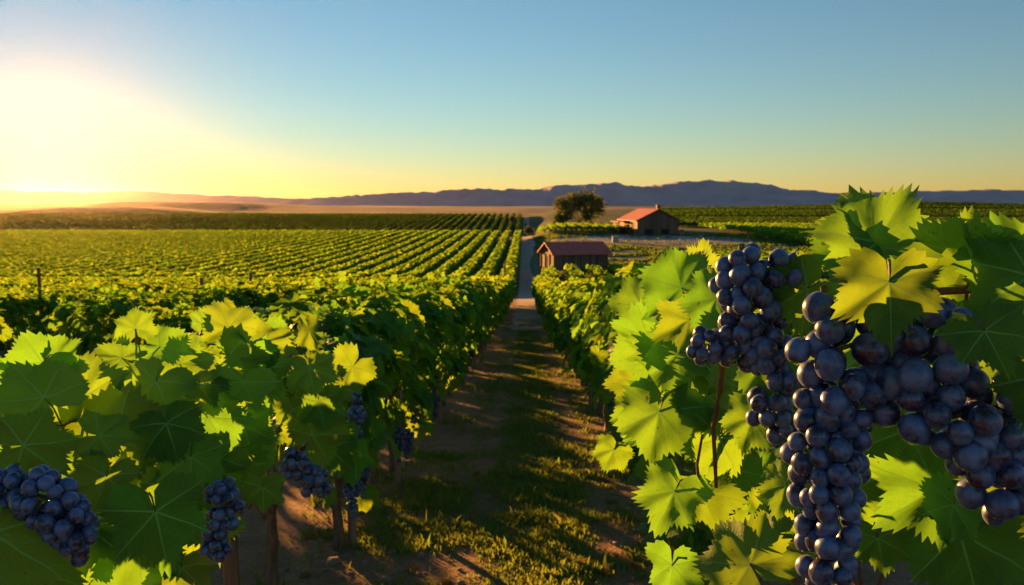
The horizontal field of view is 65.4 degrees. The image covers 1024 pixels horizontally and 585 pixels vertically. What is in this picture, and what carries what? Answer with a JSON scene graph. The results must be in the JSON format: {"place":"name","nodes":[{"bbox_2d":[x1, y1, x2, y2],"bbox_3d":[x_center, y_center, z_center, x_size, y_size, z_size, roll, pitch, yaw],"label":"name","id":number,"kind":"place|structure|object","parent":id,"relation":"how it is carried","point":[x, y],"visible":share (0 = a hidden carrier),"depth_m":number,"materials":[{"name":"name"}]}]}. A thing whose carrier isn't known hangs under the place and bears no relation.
{"place":"outdoors","nodes":[
{"label":"outdoors","id":0,"kind":"place"},
{"bbox_2d":[0,189,290,204],"bbox_3d":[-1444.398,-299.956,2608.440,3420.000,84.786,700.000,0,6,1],"label":"hills","id":1,"kind":"structure","parent":0,"point":[25,197],"depth_m":2508.18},
{"bbox_2d":[0,202,946,584],"bbox_3d":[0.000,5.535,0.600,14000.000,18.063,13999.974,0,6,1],"label":"ground","id":2,"kind":"structure","parent":0,"point":[252,538],"depth_m":6.18,"materials":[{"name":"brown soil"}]},
{"bbox_2d":[0,309,12,358],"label":"grapevine","id":3,"kind":"object","parent":2,"relation":"on","point":[6,332],"visible":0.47,"depth_m":7.03,"materials":[{"name":"yellow plant"}]},
{"bbox_2d":[0,280,23,290],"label":"grapevine","id":4,"kind":"object","parent":2,"relation":"on","point":[7,284],"visible":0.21,"depth_m":16.47,"materials":[{"name":"green plant"}]},
{"bbox_2d":[0,284,38,352],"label":"grapevine","id":5,"kind":"object","parent":2,"relation":"on","point":[9,304],"visible":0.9,"depth_m":10.23,"materials":[{"name":"green plant"}]},
{"bbox_2d":[3,285,52,351],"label":"grapevine","id":6,"kind":"object","parent":2,"relation":"on","point":[46,325],"visible":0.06,"depth_m":13.74,"materials":[{"name":"green plant"}]},
{"bbox_2d":[22,283,45,291],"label":"grapevine","id":7,"kind":"object","parent":2,"relation":"on","point":[29,287],"visible":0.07,"depth_m":17.17,"materials":[{"name":"green plant"}]},
{"bbox_2d":[20,280,57,287],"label":"grapevine","id":8,"kind":"object","parent":2,"relation":"on","point":[34,284],"visible":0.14,"depth_m":20.91,"materials":[{"name":"green plant"}]},
{"bbox_2d":[37,267,42,330],"bbox_3d":[-6.800,0.710,11.570,0.046,2.150,0.046,0,6,1],"label":"wooden post","id":9,"kind":"object","parent":2,"relation":"on","point":[38,277],"visible":0.21,"depth_m":11.46,"materials":[{"name":"brown wood"}]},
{"bbox_2d":[1,287,88,356],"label":"grapevine","id":10,"kind":"object","parent":2,"relation":"on","point":[51,302],"visible":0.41,"depth_m":11.04,"materials":[{"name":"green plant"}]},
{"bbox_2d":[45,280,74,287],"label":"grapevine","id":11,"kind":"object","parent":2,"relation":"on","point":[51,283],"visible":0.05,"depth_m":22.00,"materials":[{"name":"green plant"}]},
{"bbox_2d":[27,288,109,344],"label":"grapevine","id":12,"kind":"object","parent":2,"relation":"on","point":[80,294],"visible":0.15,"depth_m":12.04,"materials":[{"name":"green plant"}]},
{"bbox_2d":[70,281,125,290],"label":"grapevine","id":13,"kind":"object","parent":2,"relation":"on","point":[102,285],"visible":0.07,"depth_m":16.65,"materials":[{"name":"green plant"}]},
{"bbox_2d":[40,285,160,359],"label":"grapevine","id":14,"kind":"object","parent":2,"relation":"on","point":[96,311],"visible":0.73,"depth_m":9.35,"materials":[{"name":"green plant"}]},
{"bbox_2d":[73,283,139,342],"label":"grapevine","id":15,"kind":"object","parent":2,"relation":"on","point":[96,289],"visible":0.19,"depth_m":12.84,"materials":[{"name":"green plant"}]},
{"bbox_2d":[96,277,120,281],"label":"grapevine","id":16,"kind":"object","parent":2,"relation":"on","point":[113,280],"visible":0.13,"depth_m":35.56,"materials":[{"name":"green plant"}]},
{"bbox_2d":[107,281,153,293],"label":"grapevine","id":17,"kind":"object","parent":2,"relation":"on","point":[144,287],"visible":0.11,"depth_m":17.66,"materials":[{"name":"green plant"}]},
{"bbox_2d":[93,290,193,346],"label":"grapevine","id":18,"kind":"object","parent":2,"relation":"on","point":[168,300],"visible":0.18,"depth_m":10.55,"materials":[{"name":"green plant"}]},
{"bbox_2d":[131,279,171,293],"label":"grapevine","id":19,"kind":"object","parent":2,"relation":"on","point":[159,287],"visible":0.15,"depth_m":18.52,"materials":[{"name":"green plant"}]},
{"bbox_2d":[136,279,170,286],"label":"grapevine","id":20,"kind":"object","parent":2,"relation":"on","point":[153,282],"visible":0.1,"depth_m":23.24,"materials":[{"name":"green plant"}]},
{"bbox_2d":[137,287,189,298],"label":"grapevine","id":21,"kind":"object","parent":2,"relation":"on","point":[183,292],"visible":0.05,"depth_m":15.39,"materials":[{"name":"green plant"}]},
{"bbox_2d":[103,297,236,372],"bbox_3d":[-2.901,0.810,7.042,1.200,1.474,1.229,0,6,1],"label":"grapevine","id":22,"kind":"object","parent":2,"relation":"on","point":[178,316],"visible":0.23,"depth_m":6.87,"materials":[{"name":"green plant"}]},
{"bbox_2d":[161,283,210,293],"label":"grapevine","id":23,"kind":"object","parent":2,"relation":"on","point":[166,289],"visible":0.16,"depth_m":16.22,"materials":[{"name":"green plant"}]},
{"bbox_2d":[0,299,376,584],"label":"grapevine","id":24,"kind":"object","parent":2,"relation":"on","point":[113,430],"visible":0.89,"depth_m":1.54,"materials":[{"name":"green plant"}]},
{"bbox_2d":[0,463,99,567],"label":"grape cluster","id":25,"kind":"object","parent":24,"relation":"attached to","point":[72,532],"visible":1,"depth_m":1.18,"materials":[{"name":"food"}]},
{"bbox_2d":[199,475,245,562],"bbox_3d":[-0.513,0.406,1.415,0.080,0.157,0.060,0,6,1],"label":"grape cluster","id":26,"kind":"object","parent":24,"relation":"attached to","point":[218,526],"visible":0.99,"depth_m":1.40,"materials":[{"name":"food"}]},
{"bbox_2d":[279,446,332,498],"bbox_3d":[-0.517,0.453,1.992,0.135,0.133,0.070,0,6,1],"label":"grape cluster","id":27,"kind":"object","parent":24,"relation":"attached to","point":[318,485],"visible":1,"depth_m":1.98,"materials":[{"name":"food"}]},
{"bbox_2d":[347,390,366,438],"bbox_3d":[-0.507,0.398,2.598,0.066,0.170,0.053,0,6,1],"label":"grape cluster","id":28,"kind":"object","parent":24,"relation":"hanging from","point":[358,419],"visible":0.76,"depth_m":2.58,"materials":[{"name":"food"}]},
{"bbox_2d":[181,282,246,308],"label":"grapevine","id":29,"kind":"object","parent":2,"relation":"on","point":[199,298],"visible":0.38,"depth_m":12.56,"materials":[{"name":"green plant"}]},
{"bbox_2d":[223,534,239,584],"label":"wooden post","id":30,"kind":"object","parent":2,"relation":"on","point":[231,569],"visible":0.47,"depth_m":2.74,"materials":[{"name":"brown wood"}]},
{"bbox_2d":[220,279,244,286],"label":"grapevine","id":31,"kind":"object","parent":2,"relation":"on","point":[239,283],"visible":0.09,"depth_m":29.42,"materials":[{"name":"green plant"}]},
{"bbox_2d":[204,282,270,318],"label":"grapevine","id":32,"kind":"object","parent":2,"relation":"on","point":[254,298],"visible":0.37,"depth_m":13.45,"materials":[{"name":"green plant"}]},
{"bbox_2d":[0,229,521,281],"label":"field vines","id":33,"kind":"object","parent":2,"relation":"on","point":[208,253],"visible":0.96,"depth_m":92.73,"materials":[{"name":"green plant"}]},
{"bbox_2d":[0,212,521,236],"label":"field vines","id":34,"kind":"object","parent":2,"relation":"on","point":[200,221],"visible":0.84,"depth_m":271.76,"materials":[{"name":"green plant"}]},
{"bbox_2d":[248,280,281,289],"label":"grapevine","id":35,"kind":"object","parent":2,"relation":"on","point":[256,284],"visible":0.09,"depth_m":21.18,"materials":[{"name":"green plant"}]},
{"bbox_2d":[248,285,283,317],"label":"grapevine","id":36,"kind":"object","parent":2,"relation":"on","point":[270,296],"visible":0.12,"depth_m":14.43,"materials":[{"name":"green plant"}]},
{"bbox_2d":[253,288,292,318],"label":"grapevine","id":37,"kind":"object","parent":2,"relation":"on","point":[287,292],"visible":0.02,"depth_m":15.84,"materials":[{"name":"green plant"}]},
{"bbox_2d":[262,277,283,282],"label":"grapevine","id":38,"kind":"object","parent":2,"relation":"on","point":[275,280],"visible":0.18,"depth_m":34.13,"materials":[{"name":"green plant"}]},
{"bbox_2d":[154,300,394,584],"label":"grapevine","id":39,"kind":"object","parent":2,"relation":"on","point":[330,334],"visible":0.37,"depth_m":3.51,"materials":[{"name":"green plant"}]},
{"bbox_2d":[260,279,314,296],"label":"grapevine","id":40,"kind":"object","parent":2,"relation":"on","point":[299,283],"visible":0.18,"depth_m":16.47,"materials":[{"name":"green plant"}]},
{"bbox_2d":[302,282,331,294],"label":"grapevine","id":41,"kind":"object","parent":2,"relation":"on","point":[322,288],"visible":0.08,"depth_m":18.46,"materials":[{"name":"green plant"}]},
{"bbox_2d":[303,279,332,285],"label":"grapevine","id":42,"kind":"object","parent":2,"relation":"on","point":[310,281],"visible":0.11,"depth_m":26.16,"materials":[{"name":"green plant"}]},
{"bbox_2d":[309,287,341,301],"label":"grapevine","id":43,"kind":"object","parent":2,"relation":"on","point":[325,296],"visible":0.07,"depth_m":12.00,"materials":[{"name":"green plant"}]},
{"bbox_2d":[319,279,348,291],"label":"grapevine","id":44,"kind":"object","parent":2,"relation":"on","point":[329,284],"visible":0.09,"depth_m":20.49,"materials":[{"name":"green plant"}]},
{"bbox_2d":[244,271,434,550],"bbox_3d":[-0.981,0.716,4.469,1.116,1.640,1.303,0,6,1],"label":"grapevine","id":45,"kind":"object","parent":2,"relation":"on","point":[397,328],"visible":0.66,"depth_m":4.34,"materials":[{"name":"green plant"}]},
{"bbox_2d":[346,418,356,546],"bbox_3d":[-0.921,1.165,4.574,0.050,1.200,0.050,0,6,1],"label":"wooden post","id":46,"kind":"object","parent":2,"relation":"on","point":[352,538],"visible":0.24,"depth_m":4.58,"materials":[{"name":"brown wood"}]},
{"bbox_2d":[353,280,377,287],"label":"grapevine","id":47,"kind":"object","parent":2,"relation":"on","point":[367,284],"visible":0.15,"depth_m":24.41,"materials":[{"name":"green plant"}]},
{"bbox_2d":[298,299,453,488],"bbox_3d":[-0.988,0.775,5.479,1.118,1.527,1.368,0,6,1],"label":"grapevine","id":48,"kind":"object","parent":2,"relation":"on","point":[427,367],"visible":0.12,"depth_m":5.47,"materials":[{"name":"green plant"}]},
{"bbox_2d":[367,281,398,293],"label":"grapevine","id":49,"kind":"object","parent":2,"relation":"on","point":[377,287],"visible":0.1,"depth_m":17.02,"materials":[{"name":"green plant"}]},
{"bbox_2d":[327,274,466,472],"bbox_3d":[-0.973,0.713,6.482,1.214,1.691,1.237,0,6,1],"label":"grapevine","id":50,"kind":"object","parent":2,"relation":"on","point":[423,301],"visible":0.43,"depth_m":6.33,"materials":[{"name":"green plant"}]},
{"bbox_2d":[393,382,400,485],"bbox_3d":[-0.875,1.156,6.081,0.054,1.250,0.053,0,6,1],"label":"wooden post","id":51,"kind":"object","parent":2,"relation":"on","point":[397,474],"visible":0.26,"depth_m":6.08,"materials":[{"name":"brown wood"}]},
{"bbox_2d":[0,275,828,284],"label":"distant vines","id":52,"kind":"object","parent":2,"relation":"on","point":[571,278],"visible":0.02,"depth_m":45.15,"materials":[{"name":"plant"}]},
{"bbox_2d":[373,292,474,449],"bbox_3d":[-0.971,0.745,7.500,1.209,1.640,1.207,0,6,1],"label":"grapevine","id":53,"kind":"object","parent":2,"relation":"on","point":[451,384],"visible":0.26,"depth_m":7.22,"materials":[{"name":"green plant"}]},
{"bbox_2d":[438,362,441,423],"bbox_3d":[-0.824,1.180,9.102,0.054,1.250,0.053,0,6,1],"label":"wooden post","id":54,"kind":"object","parent":2,"relation":"on","point":[440,413],"visible":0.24,"depth_m":9.10,"materials":[{"name":"brown wood"}]},
{"bbox_2d":[406,283,485,369],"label":"grapevine","id":55,"kind":"object","parent":2,"relation":"on","point":[453,296],"visible":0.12,"depth_m":8.59,"materials":[{"name":"green plant"}]},
{"bbox_2d":[412,281,483,417],"bbox_3d":[-0.893,0.735,9.514,1.164,1.680,1.379,0,6,1],"label":"grapevine","id":56,"kind":"object","parent":2,"relation":"on","point":[476,309],"visible":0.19,"depth_m":9.57,"materials":[{"name":"green plant"}]},
{"bbox_2d":[416,272,484,405],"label":"grapevine","id":57,"kind":"object","parent":2,"relation":"on","point":[461,284],"visible":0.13,"depth_m":10.54,"materials":[{"name":"green plant"}]},
{"bbox_2d":[415,273,488,394],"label":"grapevine","id":58,"kind":"object","parent":2,"relation":"on","point":[470,281],"visible":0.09,"depth_m":11.54,"materials":[{"name":"green plant"}]},
{"bbox_2d":[450,274,496,371],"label":"grapevine","id":59,"kind":"object","parent":2,"relation":"on","point":[479,283],"visible":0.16,"depth_m":14.43,"materials":[{"name":"green plant"}]},
{"bbox_2d":[457,287,492,386],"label":"grapevine","id":60,"kind":"object","parent":2,"relation":"on","point":[483,313],"visible":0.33,"depth_m":12.33,"materials":[{"name":"green plant"}]},
{"bbox_2d":[469,275,500,365],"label":"grapevine","id":61,"kind":"object","parent":2,"relation":"on","point":[495,317],"visible":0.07,"depth_m":15.64,"materials":[{"name":"green plant"}]},
{"bbox_2d":[299,353,675,584],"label":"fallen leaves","id":62,"kind":"object","parent":2,"relation":"on","point":[412,567],"visible":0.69,"depth_m":4.77,"materials":[{"name":"brown plant"}]},
{"bbox_2d":[472,289,504,361],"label":"grapevine","id":63,"kind":"object","parent":2,"relation":"on","point":[501,317],"visible":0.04,"depth_m":16.60,"materials":[{"name":"green plant"}]},
{"bbox_2d":[480,286,506,352],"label":"grapevine","id":64,"kind":"object","parent":2,"relation":"on","point":[501,294],"visible":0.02,"depth_m":18.55,"materials":[{"name":"green plant"}]},
{"bbox_2d":[478,282,508,318],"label":"grapevine","id":65,"kind":"object","parent":2,"relation":"on","point":[506,301],"visible":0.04,"depth_m":21.80,"materials":[{"name":"green plant"}]},
{"bbox_2d":[222,319,769,584],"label":"grass","id":66,"kind":"structure","parent":2,"relation":"on","point":[540,516],"depth_m":5.55,"materials":[{"name":"green plant"}]},
{"bbox_2d":[486,278,506,344],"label":"grapevine","id":67,"kind":"object","parent":2,"relation":"on","point":[503,288],"visible":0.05,"depth_m":20.41,"materials":[{"name":"green plant"}]},
{"bbox_2d":[523,225,534,235],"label":"tree","id":68,"kind":"object","parent":2,"relation":"on","point":[528,230],"visible":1,"depth_m":174.33,"materials":[{"name":"green plant"}]},
{"bbox_2d":[542,293,550,330],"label":"grapevine","id":69,"kind":"object","parent":2,"relation":"on","point":[543,322],"visible":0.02,"depth_m":15.28,"materials":[{"name":"green plant"}]},
{"bbox_2d":[535,276,559,291],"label":"grapevine","id":70,"kind":"object","parent":2,"relation":"on","point":[543,279],"visible":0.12,"depth_m":29.70,"materials":[{"name":"green plant"}]},
{"bbox_2d":[538,280,572,313],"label":"grapevine","id":71,"kind":"object","parent":2,"relation":"on","point":[541,291],"visible":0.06,"depth_m":21.69,"materials":[{"name":"green plant"}]},
{"bbox_2d":[543,282,569,339],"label":"grapevine","id":72,"kind":"object","parent":2,"relation":"on","point":[554,290],"visible":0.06,"depth_m":14.67,"materials":[{"name":"green plant"}]},
{"bbox_2d":[541,281,573,316],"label":"grapevine","id":73,"kind":"object","parent":2,"relation":"on","point":[551,287],"visible":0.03,"depth_m":19.66,"materials":[{"name":"green plant"}]},
{"bbox_2d":[543,280,580,320],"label":"grapevine","id":74,"kind":"object","parent":2,"relation":"on","point":[548,291],"visible":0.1,"depth_m":16.63,"materials":[{"name":"green plant"}]},
{"bbox_2d":[546,289,579,339],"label":"grapevine","id":75,"kind":"object","parent":2,"relation":"on","point":[551,296],"visible":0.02,"depth_m":13.75,"materials":[{"name":"green plant"}]},
{"bbox_2d":[545,285,588,394],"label":"grapevine","id":76,"kind":"object","parent":2,"relation":"on","point":[552,327],"visible":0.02,"depth_m":11.26,"materials":[{"name":"green plant"}]},
{"bbox_2d":[542,282,595,385],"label":"grapevine","id":77,"kind":"object","parent":2,"relation":"on","point":[547,323],"visible":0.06,"depth_m":12.32,"materials":[{"name":"green plant"}]},
{"bbox_2d":[537,241,611,270],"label":"shed","id":78,"kind":"structure","parent":2,"relation":"on","point":[560,255],"depth_m":74.73,"materials":[{"name":"brown wood"}]},
{"bbox_2d":[552,278,602,404],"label":"grapevine","id":79,"kind":"object","parent":2,"relation":"on","point":[557,307],"visible":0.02,"depth_m":10.78,"materials":[{"name":"green plant"}]},
{"bbox_2d":[553,281,604,416],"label":"grapevine","id":80,"kind":"object","parent":2,"relation":"on","point":[559,343],"visible":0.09,"depth_m":9.65,"materials":[{"name":"green plant"}]},
{"bbox_2d":[551,185,608,223],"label":"oak tree","id":81,"kind":"object","parent":2,"relation":"on","point":[592,207],"visible":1,"depth_m":179.62,"materials":[{"name":"green plant"}]},
{"bbox_2d":[557,285,608,430],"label":"grapevine","id":82,"kind":"object","parent":2,"relation":"on","point":[566,317],"visible":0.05,"depth_m":8.53,"materials":[{"name":"green plant"}]},
{"bbox_2d":[562,278,610,391],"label":"grapevine","id":83,"kind":"object","parent":2,"relation":"on","point":[577,317],"visible":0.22,"depth_m":7.45,"materials":[{"name":"green plant"}]},
{"bbox_2d":[588,381,592,404],"bbox_3d":[1.043,1.179,10.578,0.055,1.250,0.052,0,6,1],"label":"wooden post","id":84,"kind":"object","parent":2,"relation":"on","point":[590,396],"visible":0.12,"depth_m":10.58,"materials":[{"name":"brown wood"}]},
{"bbox_2d":[576,291,610,412],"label":"grapevine","id":85,"kind":"object","parent":2,"relation":"on","point":[584,365],"visible":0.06,"depth_m":6.71,"materials":[{"name":"green plant"}]},
{"bbox_2d":[585,265,634,408],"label":"grapevine","id":86,"kind":"object","parent":2,"relation":"on","point":[603,343],"visible":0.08,"depth_m":5.50,"materials":[{"name":"green plant"}]},
{"bbox_2d":[586,261,683,409],"bbox_3d":[1.030,0.677,4.576,1.204,1.731,1.314,0,6,1],"label":"grapevine","id":87,"kind":"object","parent":2,"relation":"on","point":[600,373],"visible":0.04,"depth_m":4.78,"materials":[{"name":"green plant"}]},
{"bbox_2d":[610,205,681,234],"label":"barn","id":88,"kind":"structure","parent":2,"relation":"on","point":[644,221],"depth_m":137.33,"materials":[{"name":"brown wood"}]},
{"bbox_2d":[644,228,653,234],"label":"door","id":89,"kind":"structure","parent":88,"relation":"in","point":[648,231],"depth_m":137.02,"materials":[{"name":"wood"}]},
{"bbox_2d":[671,460,681,547],"bbox_3d":[0.938,1.144,4.539,0.056,1.250,0.052,0,6,1],"label":"wooden post","id":90,"kind":"object","parent":2,"relation":"on","point":[678,464],"visible":0.09,"depth_m":4.54,"materials":[{"name":"brown wood"}]},
{"bbox_2d":[530,233,827,280],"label":"meadow grass","id":91,"kind":"structure","parent":2,"relation":"on","point":[761,242],"depth_m":108.34,"materials":[{"name":"green plant"}]},
{"bbox_2d":[541,249,828,278],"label":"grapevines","id":92,"kind":"object","parent":2,"relation":"on","point":[597,270],"visible":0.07,"depth_m":65.45,"materials":[{"name":"plant"}]},
{"bbox_2d":[605,292,862,582],"bbox_3d":[0.980,0.750,3.574,1.151,1.571,1.321,0,6,1],"label":"grapevine","id":93,"kind":"object","parent":2,"relation":"on","point":[610,411],"depth_m":3.52,"materials":[{"name":"green plant"}]},
{"bbox_2d":[626,311,884,584],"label":"grapevine","id":94,"kind":"object","parent":2,"relation":"on","point":[698,541],"visible":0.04,"depth_m":2.33,"materials":[{"name":"green plant"}]},
{"bbox_2d":[537,222,1022,243],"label":"distant vineyard field","id":95,"kind":"structure","parent":2,"relation":"on","point":[790,231],"depth_m":142.55,"materials":[{"name":"plant"}]},
{"bbox_2d":[591,183,1023,584],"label":"grapevine","id":96,"kind":"object","parent":2,"relation":"on","point":[895,262],"visible":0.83,"depth_m":0.92,"materials":[{"name":"green plant"}]},
{"bbox_2d":[686,243,803,375],"bbox_3d":[0.278,0.020,0.943,0.143,0.156,0.065,0,6,1],"label":"grape cluster","id":97,"kind":"object","parent":96,"relation":"attached to","point":[741,323],"visible":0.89,"depth_m":0.93,"materials":[{"name":"food"}]},
{"bbox_2d":[744,325,801,444],"bbox_3d":[0.306,0.110,0.926,0.069,0.139,0.054,0,6,1],"label":"grape cluster","id":98,"kind":"object","parent":96,"relation":"attached to","point":[765,354],"visible":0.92,"depth_m":0.91,"materials":[{"name":"food"}]},
{"bbox_2d":[780,381,873,584],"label":"grape cluster","id":99,"kind":"object","parent":96,"relation":"attached to","point":[838,476],"visible":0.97,"depth_m":0.78,"materials":[{"name":"food"}]},
{"bbox_2d":[785,285,901,427],"bbox_3d":[0.333,0.063,0.785,0.124,0.139,0.062,0,6,1],"label":"grape cluster","id":100,"kind":"object","parent":96,"relation":"attached to","point":[824,340],"visible":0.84,"depth_m":0.77,"materials":[{"name":"food"}]},
{"bbox_2d":[875,297,1021,458],"bbox_3d":[0.427,0.086,0.759,0.153,0.160,0.078,0,6,1],"label":"grape cluster","id":101,"kind":"object","parent":96,"relation":"attached to","point":[910,378],"visible":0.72,"depth_m":0.75,"materials":[{"name":"food"}]},
{"bbox_2d":[939,410,1023,525],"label":"grape cluster","id":102,"kind":"object","parent":96,"relation":"attached to","point":[1001,468],"visible":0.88,"depth_m":0.74,"materials":[{"name":"food"}]},
{"bbox_2d":[660,201,1023,225],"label":"slope vines","id":103,"kind":"object","parent":2,"relation":"on","point":[933,210],"visible":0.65,"depth_m":302.87,"materials":[{"name":"green plant"}]},
{"bbox_2d":[0,0,1023,198],"label":"sky","id":104,"kind":"structure","parent":0,"point":[291,99],"materials":[{"name":"blue"}]},
{"bbox_2d":[509,217,542,329],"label":"path","id":105,"kind":"structure","parent":0,"point":[525,309],"depth_m":56.08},
{"bbox_2d":[259,179,838,205],"bbox_3d":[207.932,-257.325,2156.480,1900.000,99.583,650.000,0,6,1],"label":"mountains","id":106,"kind":"structure","parent":0,"point":[708,192],"depth_m":2077.68,"materials":[{"name":"stone"}]},
{"bbox_2d":[527,235,785,252],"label":"yard","id":107,"kind":"structure","parent":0,"point":[719,240],"depth_m":123.76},
{"bbox_2d":[605,242,736,249],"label":"lawn","id":108,"kind":"structure","parent":0,"point":[662,245],"depth_m":111.42,"materials":[{"name":"plant"}]},
{"bbox_2d":[824,189,1023,203],"bbox_3d":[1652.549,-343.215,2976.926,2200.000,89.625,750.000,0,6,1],"label":"mountains","id":109,"kind":"structure","parent":0,"point":[998,196],"depth_m":2858.64,"materials":[{"name":"stone"}]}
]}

